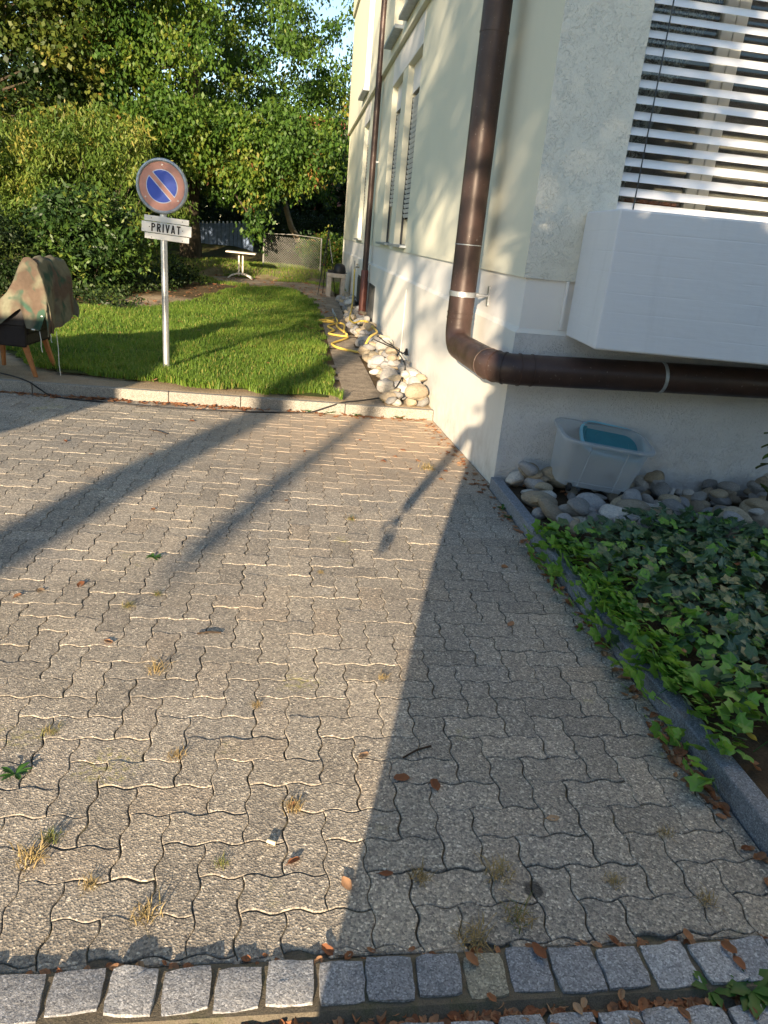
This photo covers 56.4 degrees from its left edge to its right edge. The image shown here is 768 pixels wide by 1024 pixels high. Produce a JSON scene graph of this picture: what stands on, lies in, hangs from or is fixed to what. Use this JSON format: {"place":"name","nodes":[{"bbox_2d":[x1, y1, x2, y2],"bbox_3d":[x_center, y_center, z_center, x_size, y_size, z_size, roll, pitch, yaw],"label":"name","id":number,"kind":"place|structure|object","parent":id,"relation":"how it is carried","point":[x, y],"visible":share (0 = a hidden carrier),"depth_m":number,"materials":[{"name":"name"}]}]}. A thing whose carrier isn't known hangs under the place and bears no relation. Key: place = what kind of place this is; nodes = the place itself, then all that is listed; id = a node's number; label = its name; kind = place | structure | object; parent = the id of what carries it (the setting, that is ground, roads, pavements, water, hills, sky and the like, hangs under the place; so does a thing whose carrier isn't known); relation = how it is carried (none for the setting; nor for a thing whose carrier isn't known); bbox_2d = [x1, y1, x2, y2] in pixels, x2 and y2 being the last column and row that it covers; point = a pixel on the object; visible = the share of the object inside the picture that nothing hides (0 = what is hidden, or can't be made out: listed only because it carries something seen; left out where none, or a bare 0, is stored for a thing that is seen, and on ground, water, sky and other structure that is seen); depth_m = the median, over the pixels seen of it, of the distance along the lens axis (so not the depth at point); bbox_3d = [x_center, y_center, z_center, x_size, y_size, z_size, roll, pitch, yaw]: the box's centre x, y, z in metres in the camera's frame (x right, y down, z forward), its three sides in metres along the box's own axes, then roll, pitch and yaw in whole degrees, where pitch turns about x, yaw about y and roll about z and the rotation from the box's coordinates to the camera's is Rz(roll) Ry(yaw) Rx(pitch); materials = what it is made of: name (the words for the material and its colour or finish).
{"place":"outdoors","nodes":[
{"label":"outdoors","id":0,"kind":"place"},
{"bbox_2d":[6,285,343,399],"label":"lawn","id":1,"kind":"structure","parent":0,"point":[313,393],"depth_m":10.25,"materials":[{"name":"plant"}]},
{"bbox_2d":[0,0,354,198],"label":"sky","id":2,"kind":"structure","parent":0,"point":[331,12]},
{"bbox_2d":[0,218,430,408],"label":"ground","id":3,"kind":"structure","parent":0,"point":[18,367],"depth_m":14.16,"materials":[{"name":"soil"}]},
{"bbox_2d":[0,194,48,290],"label":"yew bush","id":4,"kind":"object","parent":3,"relation":"on","point":[7,238],"visible":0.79,"depth_m":13.71,"materials":[{"name":"green plant"}]},
{"bbox_2d":[0,309,55,376],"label":"dining chair","id":5,"kind":"object","parent":3,"relation":"on","point":[15,331],"visible":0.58,"depth_m":7.07,"materials":[{"name":"brown wood"}]},
{"bbox_2d":[0,255,78,374],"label":"camouflage tarpaulin","id":6,"kind":"object","parent":5,"relation":"on","point":[39,289],"visible":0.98,"depth_m":6.92,"materials":[{"name":"fabric"}]},
{"bbox_2d":[0,109,69,259],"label":"willow shrub","id":7,"kind":"object","parent":3,"relation":"on","point":[12,139],"visible":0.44,"depth_m":17.35,"materials":[{"name":"green plant"}]},
{"bbox_2d":[0,0,164,223],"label":"maple tree","id":8,"kind":"object","parent":3,"relation":"on","point":[50,42],"visible":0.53,"depth_m":18.36,"materials":[{"name":"green plant"}]},
{"bbox_2d":[11,180,159,292],"bbox_3d":[-6.169,-5.537,14.779,2.890,2.464,2.630,2,21,-8],"label":"laurel bush","id":9,"kind":"object","parent":3,"relation":"on","point":[59,216],"visible":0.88,"depth_m":14.28,"materials":[{"name":"green plant"}]},
{"bbox_2d":[0,94,203,271],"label":"willow shrub","id":10,"kind":"object","parent":3,"relation":"on","point":[89,156],"visible":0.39,"depth_m":17.36,"materials":[{"name":"green plant"}]},
{"bbox_2d":[0,256,208,308],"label":"ground cover","id":11,"kind":"object","parent":3,"relation":"on","point":[106,294],"visible":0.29,"depth_m":14.40,"materials":[{"name":"green plant"}]},
{"bbox_2d":[0,0,300,222],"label":"linden tree","id":12,"kind":"object","parent":3,"relation":"on","point":[239,11],"visible":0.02,"depth_m":28.02,"materials":[{"name":"green plant"}]},
{"bbox_2d":[91,180,230,223],"bbox_3d":[-8.931,-12.110,28.547,5.603,3.278,2.952,2,21,-8],"label":"garden shrub","id":13,"kind":"object","parent":3,"relation":"on","point":[212,208],"visible":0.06,"depth_m":28.64,"materials":[{"name":"green plant"}]},
{"bbox_2d":[136,158,191,366],"bbox_3d":[-2.343,-2.571,7.698,0.562,2.220,0.118,4,21,-4],"label":"no parking sign","id":14,"kind":"object","parent":3,"relation":"on","point":[162,186],"visible":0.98,"depth_m":7.44,"materials":[{"name":"metal"}]},
{"bbox_2d":[2,262,331,388],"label":"leaf litter","id":15,"kind":"object","parent":3,"relation":"on","point":[236,278],"visible":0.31,"depth_m":17.01,"materials":[{"name":"plant"}]},
{"bbox_2d":[141,253,204,286],"bbox_3d":[-5.151,-5.749,17.364,1.557,1.010,1.924,2,21,-8],"label":"yew bush","id":16,"kind":"object","parent":3,"relation":"on","point":[179,272],"visible":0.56,"depth_m":17.22,"materials":[{"name":"green plant"}]},
{"bbox_2d":[0,91,349,253],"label":"treeline","id":17,"kind":"object","parent":3,"relation":"on","point":[321,208],"visible":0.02,"depth_m":34.81,"materials":[{"name":"green plant"}]},
{"bbox_2d":[13,0,354,258],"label":"hornbeam tree","id":18,"kind":"object","parent":3,"relation":"on","point":[287,147],"visible":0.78,"depth_m":20.18,"materials":[{"name":"green plant"}]},
{"bbox_2d":[173,221,253,250],"bbox_3d":[-6.300,-10.125,26.409,2.928,1.354,0.093,2,21,-8],"label":"blue board fence","id":19,"kind":"object","parent":3,"relation":"on","point":[218,233],"visible":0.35,"depth_m":26.39,"materials":[{"name":"wood"}]},
{"bbox_2d":[0,379,432,420],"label":"kerb","id":20,"kind":"structure","parent":3,"relation":"on","point":[148,395],"depth_m":7.17,"materials":[{"name":"concrete"}]},
{"bbox_2d":[141,253,345,293],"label":"rough grass","id":21,"kind":"structure","parent":3,"relation":"on","point":[252,263],"depth_m":22.27,"materials":[{"name":"plant"}]},
{"bbox_2d":[208,191,306,255],"bbox_3d":[-5.181,-11.816,29.663,4.090,2.665,3.263,2,21,-8],"label":"garden shrub","id":22,"kind":"object","parent":3,"relation":"on","point":[280,216],"visible":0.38,"depth_m":29.34,"materials":[{"name":"green plant"}]},
{"bbox_2d":[221,74,349,258],"bbox_3d":[-3.491,-12.417,25.953,5.650,6.123,4.479,2,21,-8],"label":"plum tree","id":23,"kind":"object","parent":3,"relation":"on","point":[291,227],"visible":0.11,"depth_m":26.05,"materials":[{"name":"green plant"}]},
{"bbox_2d":[262,233,321,270],"bbox_3d":[-2.905,-8.190,22.702,1.844,1.135,0.047,2,21,-8],"label":"wire fence","id":24,"kind":"object","parent":3,"relation":"on","point":[320,250],"visible":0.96,"depth_m":22.68,"materials":[{"name":"metal"}]},
{"bbox_2d":[285,210,344,259],"bbox_3d":[-2.001,-10.604,28.866,3.758,3.174,3.161,11,22,15],"label":"garden shrub","id":25,"kind":"object","parent":3,"relation":"on","point":[333,222],"visible":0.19,"depth_m":28.30,"materials":[{"name":"green plant"}]},
{"bbox_2d":[289,225,343,269],"bbox_3d":[-1.940,-8.699,24.265,2.624,1.942,2.654,13,22,19],"label":"garden shrub","id":26,"kind":"object","parent":3,"relation":"on","point":[336,249],"visible":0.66,"depth_m":23.75,"materials":[{"name":"green plant"}]},
{"bbox_2d":[335,291,428,406],"bbox_3d":[-0.395,-3.327,12.730,0.628,0.371,11.650,2,21,-8],"label":"stone bed","id":27,"kind":"object","parent":3,"relation":"on","point":[389,370],"visible":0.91,"depth_m":8.99,"materials":[{"name":"stone"}]},
{"bbox_2d":[0,935,767,1023],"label":"cobble strip","id":28,"kind":"object","parent":3,"relation":"on","point":[327,990],"visible":0.93,"depth_m":1.65,"materials":[{"name":"stone"}]},
{"bbox_2d":[26,932,767,1023],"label":"leaf litter","id":29,"kind":"object","parent":28,"relation":"on","point":[644,1003],"visible":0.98,"depth_m":1.66,"materials":[{"name":"plant"}]},
{"bbox_2d":[465,952,478,965],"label":"fallen leaf","id":30,"kind":"object","parent":28,"relation":"on","point":[471,957],"visible":1,"depth_m":1.73,"materials":[{"name":"plant"}]},
{"bbox_2d":[532,942,546,958],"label":"fallen leaf","id":31,"kind":"object","parent":28,"relation":"on","point":[539,950],"visible":1,"depth_m":1.76,"materials":[{"name":"plant"}]},
{"bbox_2d":[691,970,736,1007],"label":"dandelion weed","id":32,"kind":"object","parent":28,"relation":"on","point":[714,998],"visible":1,"depth_m":1.72,"materials":[{"name":"green plant"}]},
{"bbox_2d":[718,940,736,953],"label":"fallen leaf","id":33,"kind":"object","parent":28,"relation":"on","point":[728,946],"visible":1,"depth_m":1.81,"materials":[{"name":"plant"}]},
{"bbox_2d":[733,955,746,971],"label":"fallen leaf","id":34,"kind":"object","parent":28,"relation":"on","point":[739,961],"visible":1,"depth_m":1.78,"materials":[{"name":"plant"}]},
{"bbox_2d":[726,969,767,1019],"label":"dandelion weed","id":35,"kind":"object","parent":28,"relation":"on","point":[755,997],"visible":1,"depth_m":1.72,"materials":[{"name":"green plant"}]},
{"bbox_2d":[342,0,767,496],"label":"apartment building","id":36,"kind":"structure","parent":3,"relation":"on","point":[525,278],"depth_m":4.95,"materials":[{"name":"paint"}]},
{"bbox_2d":[353,127,369,240],"bbox_3d":[-0.400,-7.392,16.144,0.305,2.393,1.340,2,21,-8],"label":"window","id":37,"kind":"structure","parent":36,"relation":"in","point":[369,127],"depth_m":16.63,"materials":[{"name":"paint"}]},
{"bbox_2d":[358,87,368,100],"bbox_3d":[-0.250,-10.066,15.105,0.320,2.300,1.340,2,21,-8],"label":"window","id":38,"kind":"structure","parent":36,"relation":"in","point":[364,92],"depth_m":15.34,"materials":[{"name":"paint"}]},
{"bbox_2d":[375,82,402,244],"bbox_3d":[0.182,-5.564,11.521,0.305,2.393,1.330,2,21,-8],"label":"window","id":39,"kind":"structure","parent":36,"relation":"in","point":[399,97],"depth_m":11.85,"materials":[{"name":"paint"}]},
{"bbox_2d":[384,24,402,49],"bbox_3d":[0.332,-8.238,10.482,0.320,2.300,1.330,2,21,-8],"label":"window","id":40,"kind":"structure","parent":36,"relation":"in","point":[397,29],"depth_m":10.71,"materials":[{"name":"paint"}]},
{"bbox_2d":[387,55,422,247],"bbox_3d":[0.384,-4.928,9.914,0.305,2.393,1.350,2,21,-8],"label":"window","id":41,"kind":"structure","parent":36,"relation":"in","point":[417,72],"depth_m":10.19,"materials":[{"name":"paint"}]},
{"bbox_2d":[398,0,418,20],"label":"window","id":42,"kind":"structure","parent":36,"relation":"in","point":[409,5],"depth_m":9.43,"materials":[{"name":"paint"}]},
{"bbox_2d":[624,198,635,202],"bbox_3d":[1.706,-2.132,4.998,0.082,0.096,0.084,2,21,-8],"label":"flower pot","id":43,"kind":"object","parent":36,"relation":"on","point":[630,200],"visible":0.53,"depth_m":4.95,"materials":[{"name":"ceramic"}]},
{"bbox_2d":[635,199,647,203],"bbox_3d":[1.790,-2.129,5.010,0.082,0.096,0.084,2,21,-8],"label":"flower pot","id":44,"kind":"object","parent":36,"relation":"on","point":[638,201],"visible":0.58,"depth_m":4.97,"materials":[{"name":"ceramic"}]},
{"bbox_2d":[647,201,658,204],"bbox_3d":[1.874,-2.126,5.022,0.082,0.096,0.084,2,21,-8],"label":"flower pot","id":45,"kind":"object","parent":36,"relation":"on","point":[652,202],"visible":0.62,"depth_m":4.98,"materials":[{"name":"ceramic"}]},
{"bbox_2d":[658,202,669,206],"bbox_3d":[1.958,-2.122,5.034,0.082,0.096,0.084,2,21,-8],"label":"flower pot","id":46,"kind":"object","parent":36,"relation":"on","point":[666,204],"visible":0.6,"depth_m":4.99,"materials":[{"name":"ceramic"}]},
{"bbox_2d":[618,0,723,201],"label":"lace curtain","id":47,"kind":"object","parent":36,"relation":"hanging from","point":[657,58],"visible":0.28,"depth_m":4.62,"materials":[{"name":"grey fabric"}]},
{"bbox_2d":[670,203,679,207],"bbox_3d":[2.042,-2.119,5.046,0.082,0.096,0.084,2,21,-8],"label":"flower pot","id":48,"kind":"object","parent":36,"relation":"on","point":[676,205],"visible":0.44,"depth_m":5.00,"materials":[{"name":"ceramic"}]},
{"bbox_2d":[679,0,752,210],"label":"window","id":49,"kind":"structure","parent":36,"relation":"in","point":[724,18],"depth_m":4.61,"materials":[{"name":"paint"}]},
{"bbox_2d":[489,477,767,856],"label":"garden edging","id":50,"kind":"object","parent":3,"relation":"on","point":[742,795],"visible":0.4,"depth_m":2.61,"materials":[{"name":"concrete"}]},
{"bbox_2d":[203,275,384,405],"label":"path","id":51,"kind":"structure","parent":0,"point":[354,379],"depth_m":10.44,"materials":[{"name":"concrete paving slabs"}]},
{"bbox_2d":[226,250,255,279],"bbox_3d":[-4.182,-7.218,20.976,0.840,0.758,0.700,2,21,-8],"label":"bistro table","id":52,"kind":"object","parent":51,"relation":"on","point":[242,273],"visible":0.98,"depth_m":20.92,"materials":[{"name":"paint"}]},
{"bbox_2d":[317,231,335,294],"bbox_3d":[-1.564,-6.415,18.473,0.579,1.546,0.472,-12,27,-38],"label":"swing grill tripod","id":53,"kind":"object","parent":51,"relation":"on","point":[328,232],"visible":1,"depth_m":18.36,"materials":[{"name":"black metal"}]},
{"bbox_2d":[325,272,345,296],"bbox_3d":[-1.250,-5.839,18.426,0.470,0.580,0.600,2,21,-8],"label":"concrete grill bench","id":54,"kind":"object","parent":51,"relation":"on","point":[329,275],"visible":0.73,"depth_m":18.16,"materials":[{"name":"concrete"}]},
{"bbox_2d":[328,263,346,273],"bbox_3d":[-1.179,-6.201,18.238,0.500,0.240,0.400,2,21,-8],"label":"grill kettle","id":55,"kind":"object","parent":54,"relation":"on","point":[338,268],"visible":1,"depth_m":18.14,"materials":[{"name":"black metal"}]},
{"bbox_2d":[319,270,377,352],"bbox_3d":[-0.758,-3.914,13.335,0.914,0.879,6.537,2,21,-8],"label":"garden hose","id":56,"kind":"object","parent":51,"relation":"on","point":[326,319],"visible":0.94,"depth_m":12.55,"materials":[{"name":"rubber"}]},
{"bbox_2d":[0,392,767,973],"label":"pavement","id":57,"kind":"structure","parent":0,"point":[528,720],"depth_m":2.56,"materials":[{"name":"concrete"}]},
{"bbox_2d":[0,762,31,780],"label":"paving weed","id":58,"kind":"object","parent":57,"relation":"on","point":[16,773],"visible":1,"depth_m":2.18,"materials":[{"name":"green plant"}]},
{"bbox_2d":[5,826,50,880],"bbox_3d":[-0.951,0.904,1.905,0.150,0.039,0.150,15,23,25],"label":"grass tuft","id":59,"kind":"object","parent":57,"relation":"on","point":[26,856],"visible":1,"depth_m":1.90,"materials":[{"name":"plant"}]},
{"bbox_2d":[38,720,62,735],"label":"grass tuft","id":60,"kind":"object","parent":57,"relation":"on","point":[51,731],"visible":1,"depth_m":2.37,"materials":[{"name":"plant"}]},
{"bbox_2d":[34,825,71,851],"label":"grass tuft","id":61,"kind":"object","parent":57,"relation":"on","point":[51,836],"visible":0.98,"depth_m":1.97,"materials":[{"name":"plant"}]},
{"bbox_2d":[77,581,83,586],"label":"fallen leaf","id":62,"kind":"object","parent":57,"relation":"on","point":[80,583],"visible":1,"depth_m":3.32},
{"bbox_2d":[76,869,104,894],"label":"grass tuft","id":63,"kind":"object","parent":57,"relation":"on","point":[93,880],"visible":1,"depth_m":1.84,"materials":[{"name":"plant"}]},
{"bbox_2d":[118,600,136,608],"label":"grass tuft","id":64,"kind":"object","parent":57,"relation":"on","point":[128,604],"visible":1,"depth_m":3.17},
{"bbox_2d":[127,892,165,937],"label":"grass tuft","id":65,"kind":"object","parent":57,"relation":"on","point":[144,913],"visible":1,"depth_m":1.78,"materials":[{"name":"plant"}]},
{"bbox_2d":[146,553,161,559],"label":"paving weed","id":66,"kind":"object","parent":57,"relation":"on","point":[155,557],"visible":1,"depth_m":3.65,"materials":[{"name":"green plant"}]},
{"bbox_2d":[137,656,177,675],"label":"grass tuft","id":67,"kind":"object","parent":57,"relation":"on","point":[155,668],"visible":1,"depth_m":2.75,"materials":[{"name":"plant"}]},
{"bbox_2d":[164,743,186,763],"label":"grass tuft","id":68,"kind":"object","parent":57,"relation":"on","point":[178,754],"visible":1,"depth_m":2.31,"materials":[{"name":"plant"}]},
{"bbox_2d":[0,335,407,413],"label":"power cable","id":69,"kind":"object","parent":57,"relation":"on","point":[405,352],"visible":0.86,"depth_m":7.02,"materials":[{"name":"black rubber"}]},
{"bbox_2d":[197,631,220,633],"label":"twig","id":70,"kind":"object","parent":57,"relation":"on","point":[208,632],"visible":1,"depth_m":3.02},
{"bbox_2d":[0,390,425,420],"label":"leaf litter","id":71,"kind":"object","parent":57,"relation":"on","point":[123,399],"visible":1,"depth_m":7.07,"materials":[{"name":"plant"}]},
{"bbox_2d":[209,851,228,870],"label":"grass tuft","id":72,"kind":"object","parent":57,"relation":"on","point":[220,860],"visible":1,"depth_m":1.94,"materials":[{"name":"plant"}]},
{"bbox_2d":[246,699,264,708],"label":"grass tuft","id":73,"kind":"object","parent":57,"relation":"on","point":[258,704],"visible":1,"depth_m":2.60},
{"bbox_2d":[266,839,275,844],"bbox_3d":[-0.317,0.930,2.019,0.026,0.010,0.011,11,22,15],"label":"cigarette butt","id":74,"kind":"object","parent":57,"relation":"on","point":[269,841],"visible":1,"depth_m":2.02,"materials":[{"name":"paper"}]},
{"bbox_2d":[286,856,299,864],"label":"fallen leaf","id":75,"kind":"object","parent":57,"relation":"on","point":[293,860],"visible":1,"depth_m":1.97,"materials":[{"name":"plant"}]},
{"bbox_2d":[278,794,312,816],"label":"grass tuft","id":76,"kind":"object","parent":57,"relation":"on","point":[296,811],"visible":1,"depth_m":2.15,"materials":[{"name":"plant"}]},
{"bbox_2d":[321,943,333,955],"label":"fallen leaf","id":77,"kind":"object","parent":57,"relation":"on","point":[327,949],"visible":1,"depth_m":1.74,"materials":[{"name":"plant"}]},
{"bbox_2d":[340,873,351,889],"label":"fallen leaf","id":78,"kind":"object","parent":57,"relation":"on","point":[346,883],"visible":1,"depth_m":1.92,"materials":[{"name":"plant"}]},
{"bbox_2d":[358,751,368,757],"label":"fallen leaf","id":79,"kind":"object","parent":57,"relation":"on","point":[363,754],"visible":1,"depth_m":2.40,"materials":[{"name":"plant"}]},
{"bbox_2d":[378,670,388,681],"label":"grass tuft","id":80,"kind":"object","parent":57,"relation":"on","point":[382,676],"visible":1,"depth_m":2.83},
{"bbox_2d":[376,870,392,875],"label":"fallen leaf","id":81,"kind":"object","parent":57,"relation":"on","point":[385,873],"visible":1,"depth_m":1.96,"materials":[{"name":"plant"}]},
{"bbox_2d":[394,773,409,780],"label":"fallen leaf","id":82,"kind":"object","parent":57,"relation":"on","point":[402,776],"visible":1,"depth_m":2.31,"materials":[{"name":"plant"}]},
{"bbox_2d":[403,745,431,758],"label":"twig","id":83,"kind":"object","parent":57,"relation":"on","point":[412,752],"visible":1,"depth_m":2.43,"materials":[{"name":"wood"}]},
{"bbox_2d":[403,861,438,887],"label":"grass tuft","id":84,"kind":"object","parent":57,"relation":"on","point":[420,873],"visible":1,"depth_m":1.96,"materials":[{"name":"plant"}]},
{"bbox_2d":[418,462,434,470],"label":"grass tuft","id":85,"kind":"object","parent":57,"relation":"on","point":[430,467],"visible":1,"depth_m":5.53,"materials":[{"name":"plant"}]},
{"bbox_2d":[430,778,439,792],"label":"fallen leaf","id":86,"kind":"object","parent":57,"relation":"on","point":[435,783],"visible":1,"depth_m":2.29,"materials":[{"name":"plant"}]},
{"bbox_2d":[445,910,497,964],"bbox_3d":[0.217,1.058,1.790,0.131,0.037,0.163,8,21,8],"label":"grass tuft","id":87,"kind":"object","parent":57,"relation":"on","point":[473,934],"visible":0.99,"depth_m":1.79,"materials":[{"name":"plant"}]},
{"bbox_2d":[471,848,517,893],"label":"grass tuft","id":88,"kind":"object","parent":57,"relation":"on","point":[499,868],"visible":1,"depth_m":1.99,"materials":[{"name":"plant"}]},
{"bbox_2d":[492,892,538,933],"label":"grass tuft","id":89,"kind":"object","parent":57,"relation":"on","point":[517,912],"visible":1,"depth_m":1.86,"materials":[{"name":"plant"}]},
{"bbox_2d":[544,815,558,820],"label":"fallen leaf","id":90,"kind":"object","parent":57,"relation":"on","point":[549,817],"visible":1,"depth_m":2.21,"materials":[{"name":"plant"}]},
{"bbox_2d":[424,423,767,884],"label":"leaf litter","id":91,"kind":"object","parent":57,"relation":"on","point":[676,755],"visible":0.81,"depth_m":2.57,"materials":[{"name":"plant"}]},
{"bbox_2d":[602,871,628,890],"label":"grass tuft","id":92,"kind":"object","parent":57,"relation":"on","point":[615,882],"visible":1,"depth_m":2.00,"materials":[{"name":"plant"}]},
{"bbox_2d":[657,821,675,841],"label":"grass tuft","id":93,"kind":"object","parent":57,"relation":"on","point":[659,830],"visible":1,"depth_m":2.19,"materials":[{"name":"plant"}]},
{"bbox_2d":[683,928,693,939],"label":"fallen leaf","id":94,"kind":"object","parent":57,"relation":"on","point":[688,934],"visible":1,"depth_m":1.84,"materials":[{"name":"plant"}]},
{"bbox_2d":[695,881,726,912],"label":"grass tuft","id":95,"kind":"object","parent":57,"relation":"on","point":[708,899],"visible":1,"depth_m":1.97,"materials":[{"name":"plant"}]},
{"bbox_2d":[508,486,767,798],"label":"bed soil","id":96,"kind":"structure","parent":0,"point":[759,779],"depth_m":3.09,"materials":[{"name":"soil"}]},
{"bbox_2d":[505,461,767,542],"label":"stone bed","id":97,"kind":"object","parent":96,"relation":"on","point":[538,492],"visible":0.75,"depth_m":4.81,"materials":[{"name":"stone"}]},
{"bbox_2d":[550,417,655,495],"bbox_3d":[1.453,-0.358,4.935,0.656,0.380,0.418,9,29,-6],"label":"storage box","id":98,"kind":"object","parent":97,"relation":"on","point":[576,462],"visible":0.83,"depth_m":4.81,"materials":[{"name":"frosted plastic"},{"name":"teal blue plastic"}]},
{"bbox_2d":[579,420,636,450],"bbox_3d":[1.581,-0.485,4.959,0.472,0.031,0.332,12,50,-5],"label":"box lid","id":99,"kind":"object","parent":98,"relation":"in","point":[586,434],"visible":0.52,"depth_m":4.98,"materials":[{"name":"teal plastic"}]},
{"bbox_2d":[755,432,767,500],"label":"laurel sprig","id":100,"kind":"object","parent":97,"relation":"on","point":[760,465],"visible":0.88,"depth_m":4.87,"materials":[{"name":"green plant"}]},
{"bbox_2d":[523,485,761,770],"bbox_3d":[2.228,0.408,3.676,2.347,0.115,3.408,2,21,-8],"label":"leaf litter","id":101,"kind":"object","parent":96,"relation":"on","point":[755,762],"visible":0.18,"depth_m":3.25,"materials":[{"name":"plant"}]},
{"bbox_2d":[523,502,767,791],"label":"ivy plant","id":102,"kind":"object","parent":96,"relation":"on","point":[733,647],"visible":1,"depth_m":3.35,"materials":[{"name":"green plant"}]},
{"bbox_2d":[745,733,756,740],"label":"fallen leaf","id":103,"kind":"object","parent":96,"relation":"on","point":[751,736],"visible":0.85,"depth_m":2.49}
]}

